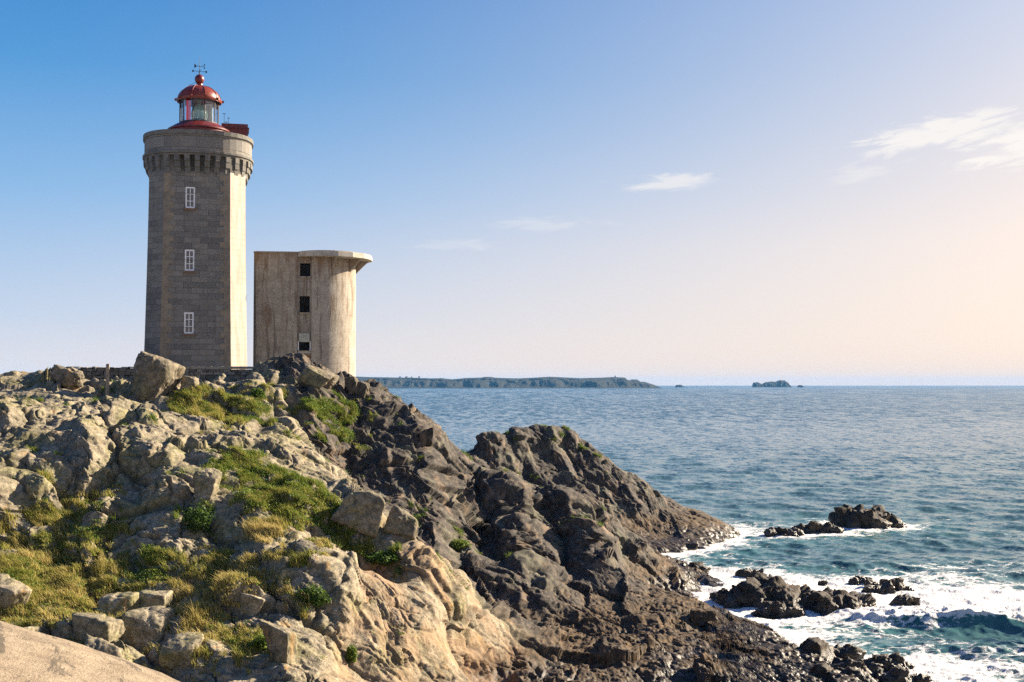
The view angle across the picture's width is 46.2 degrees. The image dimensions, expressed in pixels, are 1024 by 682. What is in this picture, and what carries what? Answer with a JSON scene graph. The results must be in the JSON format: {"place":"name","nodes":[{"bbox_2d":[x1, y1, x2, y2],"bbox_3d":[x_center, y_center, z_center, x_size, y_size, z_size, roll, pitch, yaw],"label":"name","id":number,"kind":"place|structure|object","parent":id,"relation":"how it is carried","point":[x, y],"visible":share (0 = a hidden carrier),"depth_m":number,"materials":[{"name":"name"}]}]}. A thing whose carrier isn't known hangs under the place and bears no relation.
{"place":"outdoors","nodes":[
{"label":"outdoors","id":0,"kind":"place"},
{"bbox_2d":[0,353,879,681],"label":"headland rock","id":1,"kind":"object","parent":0,"point":[572,599],"visible":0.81,"depth_m":76.34,"materials":[{"name":"grey stone"}]},
{"bbox_2d":[0,573,31,613],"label":"boulder","id":2,"kind":"object","parent":1,"relation":"on","point":[13,591],"visible":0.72,"depth_m":58.77,"materials":[{"name":"beige stone"}]},
{"bbox_2d":[50,364,84,387],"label":"boulder","id":3,"kind":"object","parent":1,"relation":"on","point":[69,377],"visible":0.96,"depth_m":89.31,"materials":[{"name":"beige stone"}]},
{"bbox_2d":[0,621,179,681],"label":"foreground rock","id":4,"kind":"object","parent":1,"relation":"on","point":[27,655],"visible":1,"depth_m":7.79,"materials":[{"name":"beige stone"}]},
{"bbox_2d":[72,612,125,642],"bbox_3d":[-19.666,13.670,56.660,2.357,1.711,1.902,0,-2,0],"label":"boulder","id":5,"kind":"object","parent":1,"relation":"on","point":[109,629],"visible":0.79,"depth_m":56.05,"materials":[{"name":"grey stone"}]},
{"bbox_2d":[66,366,133,380],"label":"stone wall","id":6,"kind":"structure","parent":1,"relation":"on","point":[92,372],"depth_m":103.53,"materials":[{"name":"grey stone"}]},
{"bbox_2d":[85,634,123,658],"bbox_3d":[-18.504,14.240,53.899,2.088,1.823,2.273,6,-2,0],"label":"boulder","id":7,"kind":"object","parent":1,"relation":"on","point":[101,645],"visible":0.38,"depth_m":53.58,"materials":[{"name":"grey stone"}]},
{"bbox_2d":[105,364,109,394],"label":"wooden post","id":8,"kind":"object","parent":1,"relation":"on","point":[107,378],"visible":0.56,"depth_m":88.55,"materials":[{"name":"brown wood"}]},
{"bbox_2d":[97,592,139,614],"bbox_3d":[-19.966,13.373,60.300,2.273,1.614,1.726,3,-2,8],"label":"boulder","id":9,"kind":"object","parent":1,"relation":"on","point":[113,603],"visible":0.59,"depth_m":59.72,"materials":[{"name":"beige stone"}]},
{"bbox_2d":[120,606,174,646],"bbox_3d":[-17.890,14.169,58.920,2.499,2.198,2.036,8,-2,0],"label":"boulder","id":10,"kind":"object","parent":1,"relation":"on","point":[143,626],"visible":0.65,"depth_m":58.13,"materials":[{"name":"grey stone"}]},
{"bbox_2d":[138,590,173,608],"bbox_3d":[-18.285,13.518,61.038,1.834,1.674,1.453,0,-2,0],"label":"boulder","id":11,"kind":"object","parent":1,"relation":"on","point":[149,598],"visible":0.5,"depth_m":60.56,"materials":[{"name":"grey stone"}]},
{"bbox_2d":[131,351,185,401],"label":"boulder","id":12,"kind":"object","parent":1,"relation":"on","point":[154,377],"visible":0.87,"depth_m":89.51,"materials":[{"name":"beige stone"}]},
{"bbox_2d":[159,632,203,668],"bbox_3d":[-15.588,14.592,56.481,1.866,1.732,1.814,10,-2,0],"label":"boulder","id":13,"kind":"object","parent":1,"relation":"on","point":[176,649],"visible":0.88,"depth_m":55.84,"materials":[{"name":"grey stone"}]},
{"bbox_2d":[180,376,198,391],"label":"boulder","id":14,"kind":"object","parent":1,"relation":"on","point":[188,381],"visible":0.8,"depth_m":91.07,"materials":[{"name":"grey stone"}]},
{"bbox_2d":[142,61,253,366],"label":"lighthouse","id":15,"kind":"object","parent":1,"relation":"on","point":[198,163],"visible":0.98,"depth_m":111.14,"materials":[{"name":"stone"}]},
{"bbox_2d":[182,312,194,335],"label":"window","id":16,"kind":"structure","parent":15,"relation":"in","point":[188,316],"depth_m":110.64,"materials":[{"name":"white paint"}]},
{"bbox_2d":[183,249,195,272],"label":"window","id":17,"kind":"structure","parent":15,"relation":"in","point":[189,254],"depth_m":110.96,"materials":[{"name":"white paint"}]},
{"bbox_2d":[184,187,196,209],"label":"window","id":18,"kind":"structure","parent":15,"relation":"in","point":[189,198],"depth_m":111.23,"materials":[{"name":"white paint"}]},
{"bbox_2d":[180,501,215,535],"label":"shrub","id":19,"kind":"object","parent":1,"relation":"on","point":[190,518],"visible":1,"depth_m":67.47,"materials":[{"name":"green plant"}]},
{"bbox_2d":[193,468,221,501],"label":"boulder","id":20,"kind":"object","parent":1,"relation":"on","point":[206,481],"visible":0.91,"depth_m":69.53,"materials":[{"name":"beige stone"}]},
{"bbox_2d":[181,366,253,381],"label":"stone wall","id":21,"kind":"structure","parent":1,"relation":"on","point":[237,373],"depth_m":103.14,"materials":[{"name":"grey stone"}]},
{"bbox_2d":[238,593,265,615],"bbox_3d":[-13.235,13.413,60.587,1.350,1.380,1.115,18,-2,1],"label":"boulder","id":22,"kind":"object","parent":1,"relation":"on","point":[253,605],"visible":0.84,"depth_m":60.18,"materials":[{"name":"grey stone"}]},
{"bbox_2d":[248,387,265,397],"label":"shrub","id":23,"kind":"object","parent":1,"relation":"on","point":[255,392],"visible":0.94,"depth_m":93.24,"materials":[{"name":"green plant"}]},
{"bbox_2d":[249,634,266,649],"bbox_3d":[-11.944,14.396,57.304,1.127,0.867,0.906,-1,-2,17],"label":"shrub","id":24,"kind":"object","parent":1,"relation":"on","point":[259,641],"visible":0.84,"depth_m":57.11,"materials":[{"name":"green plant"}]},
{"bbox_2d":[258,620,297,664],"bbox_3d":[-10.956,14.479,56.594,1.666,2.839,1.160,-6,-3,15],"label":"boulder","id":25,"kind":"object","parent":1,"relation":"on","point":[281,641],"visible":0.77,"depth_m":56.21,"materials":[{"name":"grey stone"}]},
{"bbox_2d":[0,361,606,680],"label":"grass","id":26,"kind":"structure","parent":1,"relation":"on","point":[196,611],"depth_m":64.98,"materials":[{"name":"green plant"}]},
{"bbox_2d":[301,594,313,604],"bbox_3d":[-10.395,13.130,60.892,0.844,0.636,0.639,0,-2,0],"label":"shrub","id":27,"kind":"object","parent":1,"relation":"on","point":[306,599],"visible":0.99,"depth_m":60.73,"materials":[{"name":"green plant"}]},
{"bbox_2d":[291,583,331,608],"bbox_3d":[-10.227,12.950,61.124,2.220,1.276,1.594,0,-2,0],"label":"shrub","id":28,"kind":"object","parent":1,"relation":"on","point":[315,593],"visible":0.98,"depth_m":60.83,"materials":[{"name":"green plant"}]},
{"bbox_2d":[253,250,371,376],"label":"signal tower","id":29,"kind":"structure","parent":1,"relation":"on","point":[304,302],"depth_m":118.23,"materials":[{"name":"concrete"}]},
{"bbox_2d":[299,297,309,313],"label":"window","id":30,"kind":"structure","parent":29,"relation":"in","point":[304,301],"depth_m":119.19,"materials":[{"name":"black glass"}]},
{"bbox_2d":[298,342,310,351],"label":"window","id":31,"kind":"structure","parent":29,"relation":"in","point":[303,346],"depth_m":119.02,"materials":[{"name":"black glass"}]},
{"bbox_2d":[299,264,310,277],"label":"window","id":32,"kind":"structure","parent":29,"relation":"in","point":[304,268],"depth_m":119.31,"materials":[{"name":"black glass"}]},
{"bbox_2d":[297,365,334,389],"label":"rock slab","id":33,"kind":"object","parent":1,"relation":"on","point":[318,378],"visible":0.95,"depth_m":97.38,"materials":[{"name":"beige stone"}]},
{"bbox_2d":[323,369,338,388],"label":"rock slab","id":34,"kind":"object","parent":1,"relation":"on","point":[331,383],"visible":0.36,"depth_m":100.29,"materials":[{"name":"beige stone"}]},
{"bbox_2d":[344,377,357,393],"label":"boulder","id":35,"kind":"object","parent":1,"relation":"on","point":[351,383],"visible":1,"depth_m":101.35,"materials":[{"name":"grey stone"}]},
{"bbox_2d":[346,644,357,663],"bbox_3d":[-8.047,15.724,60.021,0.614,1.091,0.580,1,-2,-30],"label":"shrub","id":36,"kind":"object","parent":1,"relation":"on","point":[351,653],"visible":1,"depth_m":59.93,"materials":[{"name":"green plant"}]},
{"bbox_2d":[330,490,384,537],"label":"boulder","id":37,"kind":"object","parent":1,"relation":"on","point":[364,510],"visible":0.91,"depth_m":71.36,"materials":[{"name":"grey stone"}]},
{"bbox_2d":[355,381,369,396],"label":"boulder","id":38,"kind":"object","parent":1,"relation":"on","point":[363,389],"visible":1,"depth_m":101.61,"materials":[{"name":"grey stone"}]},
{"bbox_2d":[363,550,399,565],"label":"shrub","id":39,"kind":"object","parent":1,"relation":"on","point":[378,557],"visible":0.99,"depth_m":69.98,"materials":[{"name":"green plant"}]},
{"bbox_2d":[382,505,417,540],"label":"boulder","id":40,"kind":"object","parent":1,"relation":"on","point":[400,521],"visible":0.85,"depth_m":71.82,"materials":[{"name":"grey stone"}]},
{"bbox_2d":[419,427,433,445],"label":"boulder","id":41,"kind":"object","parent":1,"relation":"on","point":[426,437],"visible":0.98,"depth_m":97.43,"materials":[{"name":"grey stone"}]},
{"bbox_2d":[450,539,471,549],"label":"shrub","id":42,"kind":"object","parent":1,"relation":"on","point":[458,543],"visible":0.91,"depth_m":89.13,"materials":[{"name":"green plant"}]},
{"bbox_2d":[689,608,717,625],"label":"boulder","id":43,"kind":"object","parent":1,"relation":"on","point":[699,617],"visible":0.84,"depth_m":83.75,"materials":[{"name":"grey stone"}]},
{"bbox_2d":[356,377,659,387],"bbox_3d":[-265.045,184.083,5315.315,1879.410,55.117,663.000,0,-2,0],"label":"headland","id":44,"kind":"structure","parent":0,"point":[536,382],"depth_m":5205.00,"materials":[{"name":"blue stone"}]},
{"bbox_2d":[0,0,1023,385],"label":"sky","id":45,"kind":"structure","parent":0,"point":[655,192],"materials":[{"name":"blue"}]},
{"bbox_2d":[387,386,1023,681],"bbox_3d":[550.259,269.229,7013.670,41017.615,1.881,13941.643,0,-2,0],"label":"sea","id":46,"kind":"structure","parent":0,"point":[938,471],"depth_m":224.37,"materials":[{"name":"liquid"}]},
{"bbox_2d":[687,561,710,573],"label":"sea rock","id":47,"kind":"object","parent":46,"relation":"in","point":[701,566],"visible":0.22,"depth_m":113.46,"materials":[{"name":"grey stone"}]},
{"bbox_2d":[735,568,763,577],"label":"sea rock","id":48,"kind":"object","parent":46,"relation":"in","point":[747,572],"visible":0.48,"depth_m":112.73,"materials":[{"name":"grey stone"}]},
{"bbox_2d":[709,572,810,608],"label":"sea rock","id":49,"kind":"object","parent":46,"relation":"in","point":[755,590],"visible":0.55,"depth_m":97.38,"materials":[{"name":"grey stone"}]},
{"bbox_2d":[752,380,790,386],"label":"islet","id":50,"kind":"object","parent":46,"relation":"in","point":[781,383],"visible":0.88,"depth_m":6549.33,"materials":[{"name":"blue stone"}]},
{"bbox_2d":[751,600,804,619],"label":"sea rock","id":51,"kind":"object","parent":46,"relation":"in","point":[776,610],"visible":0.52,"depth_m":93.03,"materials":[{"name":"grey stone"}]},
{"bbox_2d":[763,527,804,536],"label":"sea rock","id":52,"kind":"object","parent":46,"relation":"in","point":[780,531],"visible":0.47,"depth_m":142.23,"materials":[{"name":"grey stone"}]},
{"bbox_2d":[789,521,843,533],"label":"sea rock","id":53,"kind":"object","parent":46,"relation":"in","point":[812,527],"visible":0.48,"depth_m":144.80,"materials":[{"name":"grey stone"}]},
{"bbox_2d":[818,580,827,586],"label":"sea rock","id":54,"kind":"object","parent":46,"relation":"in","point":[823,583],"visible":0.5,"depth_m":107.32,"materials":[{"name":"grey stone"}]},
{"bbox_2d":[792,637,866,661],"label":"sea rock","id":55,"kind":"object","parent":46,"relation":"in","point":[818,646],"visible":0.2,"depth_m":77.63,"materials":[{"name":"grey stone"}]},
{"bbox_2d":[798,586,876,615],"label":"sea rock","id":56,"kind":"object","parent":46,"relation":"in","point":[826,601],"visible":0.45,"depth_m":94.92,"materials":[{"name":"grey stone"}]},
{"bbox_2d":[810,663,864,681],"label":"sea rock","id":57,"kind":"object","parent":46,"relation":"in","point":[820,670],"visible":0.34,"depth_m":72.04,"materials":[{"name":"grey stone"}]},
{"bbox_2d":[847,575,872,584],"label":"sea rock","id":58,"kind":"object","parent":46,"relation":"in","point":[857,580],"visible":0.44,"depth_m":108.28,"materials":[{"name":"grey stone"}]},
{"bbox_2d":[828,504,907,528],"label":"sea rock","id":59,"kind":"object","parent":46,"relation":"in","point":[860,516],"visible":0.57,"depth_m":150.46,"materials":[{"name":"grey stone"}]},
{"bbox_2d":[864,578,878,585],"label":"sea rock","id":60,"kind":"object","parent":46,"relation":"in","point":[870,581],"visible":0.32,"depth_m":106.20,"materials":[{"name":"grey stone"}]},
{"bbox_2d":[861,580,895,594],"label":"sea rock","id":61,"kind":"object","parent":46,"relation":"in","point":[886,587],"visible":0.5,"depth_m":103.39,"materials":[{"name":"grey stone"}]},
{"bbox_2d":[855,652,918,672],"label":"sea rock","id":62,"kind":"object","parent":46,"relation":"in","point":[886,662],"visible":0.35,"depth_m":75.42,"materials":[{"name":"grey stone"}]},
{"bbox_2d":[879,577,906,590],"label":"sea rock","id":63,"kind":"object","parent":46,"relation":"in","point":[899,584],"visible":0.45,"depth_m":104.37,"materials":[{"name":"grey stone"}]},
{"bbox_2d":[870,666,932,681],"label":"sea rock","id":64,"kind":"object","parent":46,"relation":"in","point":[898,674],"visible":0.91,"depth_m":71.80,"materials":[{"name":"grey stone"}]},
{"bbox_2d":[888,594,920,605],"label":"sea rock","id":65,"kind":"object","parent":46,"relation":"in","point":[903,600],"visible":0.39,"depth_m":96.78,"materials":[{"name":"grey stone"}]},
{"bbox_2d":[904,586,913,590],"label":"sea rock","id":66,"kind":"object","parent":46,"relation":"in","point":[907,588],"visible":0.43,"depth_m":104.39,"materials":[{"name":"stone"}]}
]}

